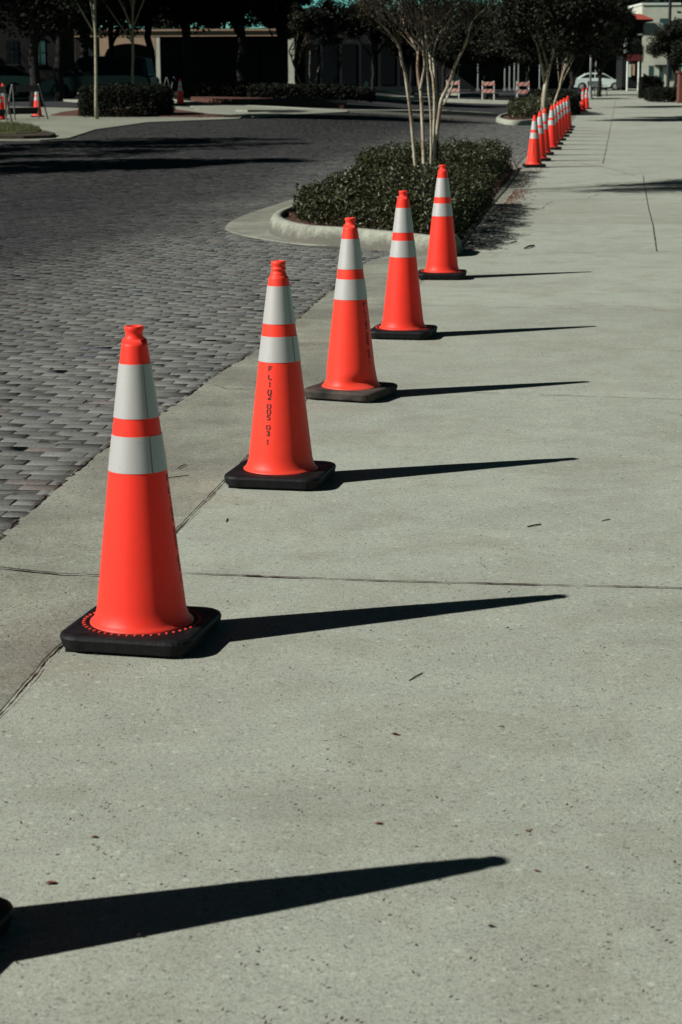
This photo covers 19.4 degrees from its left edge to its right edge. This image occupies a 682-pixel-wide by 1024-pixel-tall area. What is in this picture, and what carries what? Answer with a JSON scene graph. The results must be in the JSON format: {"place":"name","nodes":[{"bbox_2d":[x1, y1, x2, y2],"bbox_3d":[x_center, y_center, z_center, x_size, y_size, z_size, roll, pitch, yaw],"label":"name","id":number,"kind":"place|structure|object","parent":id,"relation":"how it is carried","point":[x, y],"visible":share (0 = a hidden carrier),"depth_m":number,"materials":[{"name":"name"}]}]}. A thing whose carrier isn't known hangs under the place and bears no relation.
{"place":"outdoors","nodes":[
{"label":"outdoors","id":0,"kind":"place"},
{"bbox_2d":[0,120,39,131],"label":"grass","id":1,"kind":"structure","parent":0,"point":[8,126],"depth_m":48.90,"materials":[{"name":"plant"}]},
{"bbox_2d":[7,93,78,101],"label":"pavement","id":2,"kind":"structure","parent":0,"point":[51,97],"depth_m":87.71,"materials":[{"name":"concrete"}]},
{"bbox_2d":[0,65,41,97],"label":"parked car","id":3,"kind":"object","parent":2,"relation":"on","point":[13,75],"visible":0.53,"depth_m":87.10,"materials":[{"name":"black paint"}]},
{"bbox_2d":[6,0,148,57],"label":"oak tree","id":4,"kind":"object","parent":2,"relation":"on","point":[83,43],"visible":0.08,"depth_m":87.35,"materials":[{"name":"green plant"}]},
{"bbox_2d":[41,56,159,97],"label":"parked car","id":5,"kind":"object","parent":2,"relation":"on","point":[79,73],"visible":0.32,"depth_m":83.19,"materials":[{"name":"black paint"}]},
{"bbox_2d":[74,28,304,90],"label":"arcade building","id":6,"kind":"structure","parent":2,"relation":"on","point":[214,52],"depth_m":112.00,"materials":[{"name":"beige paint"}]},
{"bbox_2d":[182,50,212,85],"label":"window","id":7,"kind":"structure","parent":6,"relation":"in","point":[202,60],"depth_m":112.11,"materials":[{"name":"black glass"}]},
{"bbox_2d":[228,50,258,81],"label":"window","id":8,"kind":"structure","parent":6,"relation":"in","point":[252,60],"depth_m":112.11,"materials":[{"name":"black glass"}]},
{"bbox_2d":[263,50,287,83],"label":"window","id":9,"kind":"structure","parent":6,"relation":"in","point":[270,60],"depth_m":112.13,"materials":[{"name":"black glass"}]},
{"bbox_2d":[0,107,242,140],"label":"sidewalk","id":10,"kind":"structure","parent":0,"point":[64,127],"depth_m":56.27,"materials":[{"name":"concrete"}]},
{"bbox_2d":[0,85,11,120],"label":"folding barricade","id":11,"kind":"object","parent":10,"relation":"on","point":[3,112],"visible":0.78,"depth_m":56.16,"materials":[{"name":"black metal"}]},
{"bbox_2d":[6,84,47,119],"bbox_3d":[-9.152,-11.914,57.855,1.044,1.036,0.876,-7,14,-27],"label":"folding barricade","id":12,"kind":"object","parent":10,"relation":"on","point":[14,110],"visible":0.81,"depth_m":57.85,"materials":[{"name":"black metal"}]},
{"bbox_2d":[0,130,55,138],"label":"bank kerb","id":13,"kind":"structure","parent":10,"relation":"on","point":[42,134],"depth_m":46.01,"materials":[{"name":"concrete"}]},
{"bbox_2d":[31,92,43,116],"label":"traffic cone","id":14,"kind":"object","parent":10,"relation":"on","point":[36,104],"visible":0.49,"depth_m":59.67,"materials":[{"name":"plastic"}]},
{"bbox_2d":[50,0,98,118],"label":"young tree","id":15,"kind":"object","parent":10,"relation":"on","point":[78,3],"visible":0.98,"depth_m":57.50,"materials":[{"name":"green plant"}]},
{"bbox_2d":[173,99,347,116],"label":"side path","id":16,"kind":"structure","parent":0,"point":[210,108],"depth_m":66.67,"materials":[{"name":"concrete"}]},
{"bbox_2d":[174,79,186,104],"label":"traffic cone","id":17,"kind":"object","parent":16,"relation":"on","point":[180,99],"visible":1,"depth_m":71.14,"materials":[{"name":"plastic"}]},
{"bbox_2d":[0,110,530,537],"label":"brick street","id":18,"kind":"structure","parent":0,"point":[40,231],"depth_m":18.65,"materials":[{"name":"brick"}]},
{"bbox_2d":[0,262,364,536],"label":"gutter joint","id":19,"kind":"object","parent":18,"relation":"on","point":[58,483],"visible":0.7,"depth_m":8.96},
{"bbox_2d":[225,200,329,245],"bbox_3d":[-0.501,-3.391,23.266,1.920,0.036,9.624,-2,12,-9],"label":"kerb apron","id":20,"kind":"object","parent":18,"relation":"on","point":[254,224],"visible":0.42,"depth_m":22.50,"materials":[{"name":"concrete"}]},
{"bbox_2d":[269,158,518,255],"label":"island kerb","id":21,"kind":"structure","parent":18,"relation":"on","point":[281,226],"depth_m":19.91,"materials":[{"name":"concrete"}]},
{"bbox_2d":[496,112,548,124],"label":"island kerb","id":22,"kind":"structure","parent":18,"relation":"on","point":[500,119],"depth_m":60.94,"materials":[{"name":"concrete"}]},
{"bbox_2d":[0,108,530,711],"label":"brick bedding","id":23,"kind":"object","parent":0,"point":[34,492],"visible":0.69,"depth_m":19.39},
{"bbox_2d":[6,89,585,117],"bbox_3d":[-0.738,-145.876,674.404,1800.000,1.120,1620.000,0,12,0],"label":"ground","id":24,"kind":"structure","parent":0,"point":[385,104],"depth_m":87.74,"materials":[{"name":"concrete"}]},
{"bbox_2d":[0,2,74,93],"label":"brick building","id":25,"kind":"structure","parent":24,"relation":"on","point":[14,51],"depth_m":91.60,"materials":[{"name":"brown brick"}]},
{"bbox_2d":[6,40,19,65],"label":"window","id":26,"kind":"structure","parent":25,"relation":"in","point":[12,52],"depth_m":91.55,"materials":[{"name":"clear glass"}]},
{"bbox_2d":[38,40,46,65],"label":"window","id":27,"kind":"structure","parent":25,"relation":"in","point":[41,54],"depth_m":91.57,"materials":[{"name":"teal glass"}]},
{"bbox_2d":[0,0,111,106],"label":"oak tree","id":28,"kind":"object","parent":24,"relation":"on","point":[42,13],"visible":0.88,"depth_m":69.84,"materials":[{"name":"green plant"}]},
{"bbox_2d":[0,0,142,100],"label":"oak tree","id":29,"kind":"object","parent":24,"relation":"on","point":[60,93],"visible":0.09,"depth_m":81.84,"materials":[{"name":"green plant"}]},
{"bbox_2d":[75,9,175,55],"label":"oak tree","id":30,"kind":"object","parent":24,"relation":"on","point":[109,24],"visible":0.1,"depth_m":98.10,"materials":[{"name":"green plant"}]},
{"bbox_2d":[100,0,153,83],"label":"young tree","id":31,"kind":"object","parent":24,"relation":"on","point":[132,4],"visible":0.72,"depth_m":71.86,"materials":[{"name":"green plant"}]},
{"bbox_2d":[100,1,165,76],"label":"oak tree","id":32,"kind":"object","parent":24,"relation":"on","point":[148,21],"visible":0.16,"depth_m":95.22,"materials":[{"name":"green plant"}]},
{"bbox_2d":[51,109,239,116],"bbox_3d":[-6.659,-12.349,61.929,4.950,0.283,8.340,-5,13,-20],"label":"mulch bed","id":33,"kind":"object","parent":24,"relation":"on","point":[180,113],"visible":0.39,"depth_m":60.37,"materials":[{"name":"soil"}]},
{"bbox_2d":[76,81,175,116],"bbox_3d":[-6.519,-12.532,60.434,2.991,1.084,3.164,0,12,0],"label":"hedge","id":34,"kind":"object","parent":33,"relation":"on","point":[133,95],"visible":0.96,"depth_m":59.33,"materials":[{"name":"green plant"}]},
{"bbox_2d":[143,14,196,28],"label":"background tree","id":35,"kind":"object","parent":24,"relation":"on","point":[169,25],"visible":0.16,"depth_m":158.75,"materials":[{"name":"green plant"}]},
{"bbox_2d":[117,0,269,97],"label":"oak tree","id":36,"kind":"object","parent":24,"relation":"on","point":[214,13],"visible":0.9,"depth_m":88.30,"materials":[{"name":"green plant"}]},
{"bbox_2d":[197,16,261,27],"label":"background tree","id":37,"kind":"object","parent":24,"relation":"on","point":[248,24],"visible":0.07,"depth_m":163.87,"materials":[{"name":"green plant"}]},
{"bbox_2d":[230,0,270,80],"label":"oak tree","id":38,"kind":"object","parent":24,"relation":"on","point":[239,29],"visible":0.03,"depth_m":93.34,"materials":[{"name":"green plant"}]},
{"bbox_2d":[191,96,346,107],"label":"mulch bed","id":39,"kind":"object","parent":24,"relation":"on","point":[266,101],"visible":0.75,"depth_m":74.26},
{"bbox_2d":[184,79,262,97],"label":"hedge","id":40,"kind":"object","parent":39,"relation":"on","point":[226,88],"visible":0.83,"depth_m":82.20,"materials":[{"name":"green plant"}]},
{"bbox_2d":[283,1,340,97],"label":"crape myrtle","id":41,"kind":"object","parent":39,"relation":"on","point":[312,22],"visible":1,"depth_m":87.32,"materials":[{"name":"green plant"}]},
{"bbox_2d":[253,0,314,83],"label":"street tree","id":42,"kind":"object","parent":24,"relation":"on","point":[275,13],"visible":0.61,"depth_m":96.63,"materials":[{"name":"green plant"}]},
{"bbox_2d":[247,81,375,102],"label":"hedge","id":43,"kind":"object","parent":24,"relation":"on","point":[316,91],"visible":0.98,"depth_m":80.33,"materials":[{"name":"green plant"}]},
{"bbox_2d":[306,0,351,85],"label":"crape myrtle","id":44,"kind":"object","parent":24,"relation":"on","point":[343,26],"visible":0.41,"depth_m":93.08,"materials":[{"name":"green plant"}]},
{"bbox_2d":[236,110,451,114],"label":"kerb","id":45,"kind":"structure","parent":24,"relation":"on","point":[446,112],"depth_m":69.80,"materials":[{"name":"concrete"}]},
{"bbox_2d":[300,29,432,89],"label":"shop building","id":46,"kind":"structure","parent":24,"relation":"on","point":[356,68],"depth_m":128.78,"materials":[{"name":"grey glass"}]},
{"bbox_2d":[305,44,317,84],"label":"window","id":47,"kind":"structure","parent":46,"relation":"in","point":[314,58],"depth_m":128.75,"materials":[{"name":"black glass"}]},
{"bbox_2d":[323,44,336,84],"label":"window","id":48,"kind":"structure","parent":46,"relation":"in","point":[329,66],"depth_m":128.75,"materials":[{"name":"black glass"}]},
{"bbox_2d":[342,44,355,84],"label":"window","id":49,"kind":"structure","parent":46,"relation":"in","point":[349,60],"depth_m":128.75,"materials":[{"name":"black glass"}]},
{"bbox_2d":[361,44,375,84],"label":"window","id":50,"kind":"structure","parent":46,"relation":"in","point":[366,61],"depth_m":128.75,"materials":[{"name":"black glass"}]},
{"bbox_2d":[380,45,394,84],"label":"window","id":51,"kind":"structure","parent":46,"relation":"in","point":[387,63],"depth_m":128.78,"materials":[{"name":"black glass"}]},
{"bbox_2d":[400,49,413,84],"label":"window","id":52,"kind":"structure","parent":46,"relation":"in","point":[402,81],"depth_m":128.84,"materials":[{"name":"black glass"}]},
{"bbox_2d":[419,49,432,83],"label":"window","id":53,"kind":"structure","parent":46,"relation":"in","point":[420,58],"depth_m":128.84,"materials":[{"name":"black glass"}]},
{"bbox_2d":[335,0,419,93],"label":"street tree","id":54,"kind":"object","parent":24,"relation":"on","point":[377,37],"visible":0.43,"depth_m":114.24,"materials":[{"name":"green plant"}]},
{"bbox_2d":[375,95,432,99],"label":"kerb","id":55,"kind":"structure","parent":24,"relation":"on","point":[397,97],"depth_m":103.31,"materials":[{"name":"concrete"}]},
{"bbox_2d":[368,0,444,95],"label":"street tree","id":56,"kind":"object","parent":24,"relation":"on","point":[405,45],"visible":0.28,"depth_m":118.68,"materials":[{"name":"green plant"}]},
{"bbox_2d":[408,4,478,97],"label":"street tree","id":57,"kind":"object","parent":24,"relation":"on","point":[443,68],"visible":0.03,"depth_m":124.89,"materials":[{"name":"green plant"}]},
{"bbox_2d":[432,109,499,116],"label":"kerb","id":58,"kind":"structure","parent":24,"relation":"on","point":[458,112],"depth_m":73.85,"materials":[{"name":"concrete"}]},
{"bbox_2d":[424,0,524,99],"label":"street tree","id":59,"kind":"object","parent":24,"relation":"on","point":[484,54],"visible":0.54,"depth_m":114.00,"materials":[{"name":"green plant"}]},
{"bbox_2d":[451,93,498,95],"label":"kerb","id":60,"kind":"structure","parent":24,"relation":"on","point":[469,94],"depth_m":137.72,"materials":[{"name":"concrete"}]},
{"bbox_2d":[443,99,508,103],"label":"kerb","id":61,"kind":"structure","parent":24,"relation":"on","point":[479,101],"depth_m":106.23,"materials":[{"name":"concrete"}]},
{"bbox_2d":[481,81,494,99],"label":"striped barricade","id":62,"kind":"object","parent":24,"relation":"on","point":[488,90],"visible":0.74,"depth_m":113.00,"materials":[{"name":"white paint"}]},
{"bbox_2d":[515,81,529,97],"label":"striped barricade","id":63,"kind":"object","parent":24,"relation":"on","point":[522,84],"visible":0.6,"depth_m":108.26,"materials":[{"name":"white paint"}]},
{"bbox_2d":[502,113,548,119],"bbox_3d":[8.332,-16.297,80.879,1.648,0.246,42.273,2,12,8],"label":"mulch bed","id":64,"kind":"object","parent":24,"relation":"on","point":[506,117],"visible":0.16,"depth_m":64.90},
{"bbox_2d":[506,93,556,118],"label":"clipped hedge","id":65,"kind":"object","parent":64,"relation":"on","point":[530,106],"visible":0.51,"depth_m":65.70,"materials":[{"name":"green plant"}]},
{"bbox_2d":[526,88,582,114],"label":"hedge","id":66,"kind":"object","parent":64,"relation":"on","point":[574,100],"visible":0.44,"depth_m":76.33,"materials":[{"name":"green plant"}]},
{"bbox_2d":[479,0,635,112],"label":"street tree","id":67,"kind":"object","parent":64,"relation":"on","point":[558,27],"visible":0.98,"depth_m":65.52,"materials":[{"name":"green plant"}]},
{"bbox_2d":[516,0,635,104],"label":"street tree","id":68,"kind":"object","parent":64,"relation":"on","point":[612,41],"visible":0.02,"depth_m":70.35,"materials":[{"name":"green plant"}]},
{"bbox_2d":[535,0,632,91],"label":"street tree","id":69,"kind":"object","parent":64,"relation":"on","point":[575,62],"visible":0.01,"depth_m":89.33,"materials":[{"name":"green plant"}]},
{"bbox_2d":[501,49,553,94],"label":"street tree","id":70,"kind":"object","parent":24,"relation":"on","point":[527,70],"visible":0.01,"depth_m":131.74,"materials":[{"name":"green plant"}]},
{"bbox_2d":[628,3,681,86],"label":"stucco building","id":71,"kind":"structure","parent":24,"relation":"on","point":[656,13],"depth_m":180.06,"materials":[{"name":"white paint"}]},
{"bbox_2d":[0,90,593,708],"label":"gutter apron","id":72,"kind":"object","parent":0,"point":[44,604],"visible":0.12,"depth_m":7.96,"materials":[{"name":"concrete"}]},
{"bbox_2d":[0,89,681,1023],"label":"sidewalk","id":73,"kind":"structure","parent":0,"point":[416,509],"depth_m":5.25,"materials":[{"name":"concrete"}]},
{"bbox_2d":[0,897,13,936],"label":"traffic cone","id":74,"kind":"object","parent":73,"relation":"on","point":[6,911],"visible":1,"depth_m":3.87,"materials":[{"name":"black rubber"}]},
{"bbox_2d":[60,325,221,658],"bbox_3d":[-0.593,-0.079,5.826,0.406,0.934,0.406,3,13,13],"label":"traffic cone","id":75,"kind":"object","parent":73,"relation":"on","point":[141,608],"visible":1,"depth_m":5.76,"materials":[{"name":"orange plastic"},{"name":"white reflective sheeting"},{"name":"black rubber"}]},
{"bbox_2d":[224,260,335,490],"bbox_3d":[-0.251,-0.572,8.140,0.406,0.908,0.406,2,13,12],"label":"traffic cone","id":76,"kind":"object","parent":73,"relation":"on","point":[280,455],"visible":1,"depth_m":8.07,"materials":[{"name":"orange plastic"},{"name":"white reflective sheeting"},{"name":"black rubber"}]},
{"bbox_2d":[0,97,681,713],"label":"sidewalk joint","id":77,"kind":"object","parent":73,"relation":"on","point":[316,577],"visible":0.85,"depth_m":6.64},
{"bbox_2d":[2,227,681,1023],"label":"debris specks","id":78,"kind":"object","parent":73,"relation":"on","point":[370,791],"visible":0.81,"depth_m":4.44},
{"bbox_2d":[304,217,397,402],"bbox_3d":[0.050,-1.059,10.321,0.406,0.927,0.406,5,13,23],"label":"traffic cone","id":79,"kind":"object","parent":73,"relation":"on","point":[351,375],"visible":0.99,"depth_m":10.26,"materials":[{"name":"orange"}]},
{"bbox_2d":[284,161,512,232],"bbox_3d":[1.258,-4.343,26.975,4.560,0.255,17.760,0,12,0],"label":"mulch bed","id":80,"kind":"object","parent":73,"relation":"on","point":[289,215],"visible":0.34,"depth_m":21.67,"materials":[{"name":"soil"}]},
{"bbox_2d":[290,159,497,239],"bbox_3d":[0.587,-3.593,22.578,2.123,0.626,7.370,1,12,8],"label":"clipped hedge","id":81,"kind":"object","parent":80,"relation":"on","point":[363,192],"visible":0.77,"depth_m":21.01,"materials":[{"name":"green plant"}]},
{"bbox_2d":[312,0,533,169],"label":"crape myrtle","id":82,"kind":"object","parent":80,"relation":"on","point":[432,11],"visible":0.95,"depth_m":28.03,"materials":[{"name":"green plant"}]},
{"bbox_2d":[353,136,515,180],"bbox_3d":[1.472,-5.660,31.922,2.474,0.662,4.782,1,12,7],"label":"clipped hedge","id":83,"kind":"object","parent":80,"relation":"on","point":[492,156],"visible":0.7,"depth_m":30.64,"materials":[{"name":"green plant"}]},
{"bbox_2d":[371,190,437,339],"bbox_3d":[0.397,-1.587,12.735,0.406,0.927,0.406,2,13,12],"label":"traffic cone","id":84,"kind":"object","parent":73,"relation":"on","point":[402,316],"visible":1,"depth_m":12.67,"materials":[{"name":"orange"}]},
{"bbox_2d":[418,165,466,279],"bbox_3d":[0.838,-2.401,16.457,0.406,0.927,0.406,1,12,5],"label":"traffic cone","id":85,"kind":"object","parent":73,"relation":"on","point":[442,263],"visible":0.99,"depth_m":16.39,"materials":[{"name":"orange"}]},
{"bbox_2d":[459,168,545,254],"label":"mulch litter","id":86,"kind":"object","parent":73,"relation":"on","point":[511,196],"visible":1,"depth_m":26.51,"materials":[{"name":"brown plant"}]},
{"bbox_2d":[424,55,636,90],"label":"porch building","id":87,"kind":"structure","parent":73,"relation":"on","point":[506,78],"depth_m":167.02,"materials":[{"name":"grey brick"}]},
{"bbox_2d":[519,65,524,81],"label":"window","id":88,"kind":"structure","parent":87,"relation":"in","point":[521,67],"depth_m":166.90,"materials":[{"name":"black glass"}]},
{"bbox_2d":[522,115,545,167],"bbox_3d":[3.440,-6.595,35.412,0.406,0.908,0.406,0,12,0],"label":"traffic cone","id":89,"kind":"object","parent":73,"relation":"on","point":[534,157],"visible":1,"depth_m":35.34,"materials":[{"name":"plastic"}]},
{"bbox_2d":[537,111,550,160],"bbox_3d":[3.759,-7.109,37.637,0.406,0.927,0.406,-1,12,-4],"label":"traffic cone","id":90,"kind":"object","parent":73,"relation":"on","point":[541,137],"visible":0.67,"depth_m":37.55,"materials":[{"name":"plastic"}]},
{"bbox_2d":[542,108,553,154],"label":"traffic cone","id":91,"kind":"object","parent":73,"relation":"on","point":[546,132],"visible":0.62,"depth_m":40.03,"materials":[{"name":"plastic"}]},
{"bbox_2d":[548,105,561,149],"bbox_3d":[4.517,-8.252,42.707,0.406,0.934,0.406,4,13,19],"label":"traffic cone","id":92,"kind":"object","parent":73,"relation":"on","point":[552,133],"visible":0.89,"depth_m":42.63,"materials":[{"name":"plastic"}]},
{"bbox_2d":[553,104,562,144],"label":"traffic cone","id":93,"kind":"object","parent":73,"relation":"on","point":[557,125],"visible":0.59,"depth_m":45.29,"materials":[{"name":"plastic"}]},
{"bbox_2d":[556,101,565,140],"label":"traffic cone","id":94,"kind":"object","parent":73,"relation":"on","point":[560,121],"visible":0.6,"depth_m":48.00,"materials":[{"name":"plastic"}]},
{"bbox_2d":[559,100,569,136],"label":"traffic cone","id":95,"kind":"object","parent":73,"relation":"on","point":[563,120],"visible":0.56,"depth_m":50.77,"materials":[{"name":"plastic"}]},
{"bbox_2d":[562,98,571,133],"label":"traffic cone","id":96,"kind":"object","parent":73,"relation":"on","point":[565,117],"visible":0.58,"depth_m":53.56,"materials":[{"name":"plastic"}]},
{"bbox_2d":[565,98,573,130],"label":"traffic cone","id":97,"kind":"object","parent":73,"relation":"on","point":[568,115],"visible":0.62,"depth_m":56.39,"materials":[{"name":"plastic"}]},
{"bbox_2d":[588,55,592,99],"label":"lamp post","id":98,"kind":"object","parent":73,"relation":"on","point":[590,96],"visible":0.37,"depth_m":114.09,"materials":[{"name":"grey metal"}]},
{"bbox_2d":[574,73,620,90],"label":"parked car","id":99,"kind":"object","parent":73,"relation":"on","point":[608,81],"visible":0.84,"depth_m":161.50,"materials":[{"name":"grey paint"}]},
{"bbox_2d":[580,7,642,96],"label":"street tree","id":100,"kind":"object","parent":73,"relation":"on","point":[632,34],"visible":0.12,"depth_m":124.63,"materials":[{"name":"green plant"}]},
{"bbox_2d":[637,75,661,97],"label":"round shrub","id":101,"kind":"object","parent":73,"relation":"on","point":[645,82],"visible":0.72,"depth_m":115.51,"materials":[{"name":"green plant"}]},
{"bbox_2d":[644,85,676,101],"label":"hedge","id":102,"kind":"object","parent":73,"relation":"on","point":[660,94],"visible":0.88,"depth_m":103.89,"materials":[{"name":"green plant"}]},
{"bbox_2d":[644,17,681,87],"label":"street tree","id":103,"kind":"object","parent":73,"relation":"on","point":[668,40],"visible":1,"depth_m":108.53,"materials":[{"name":"green plant"}]},
{"bbox_2d":[666,0,671,86],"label":"utility pole","id":104,"kind":"object","parent":73,"relation":"on","point":[668,64],"visible":0.48,"depth_m":146.29,"materials":[{"name":"black metal"}]},
{"bbox_2d":[675,71,681,102],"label":"brick pillar","id":105,"kind":"structure","parent":73,"relation":"on","point":[679,86],"depth_m":101.48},
{"bbox_2d":[102,0,681,70],"label":"sky","id":106,"kind":"structure","parent":0,"point":[315,1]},
{"bbox_2d":[622,0,651,6],"bbox_3d":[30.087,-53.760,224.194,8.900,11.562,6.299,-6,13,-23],"label":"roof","id":107,"kind":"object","parent":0,"point":[628,2],"visible":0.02,"depth_m":222.14,"materials":[{"name":"white"}]},
{"bbox_2d":[616,14,662,90],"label":"house","id":108,"kind":"structure","parent":0,"point":[629,72],"depth_m":157.09,"materials":[{"name":"paint"}]},
{"bbox_2d":[626,42,643,52],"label":"balcony plants","id":109,"kind":"object","parent":108,"relation":"on","point":[636,45],"visible":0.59,"depth_m":155.38,"materials":[{"name":"green plant"}]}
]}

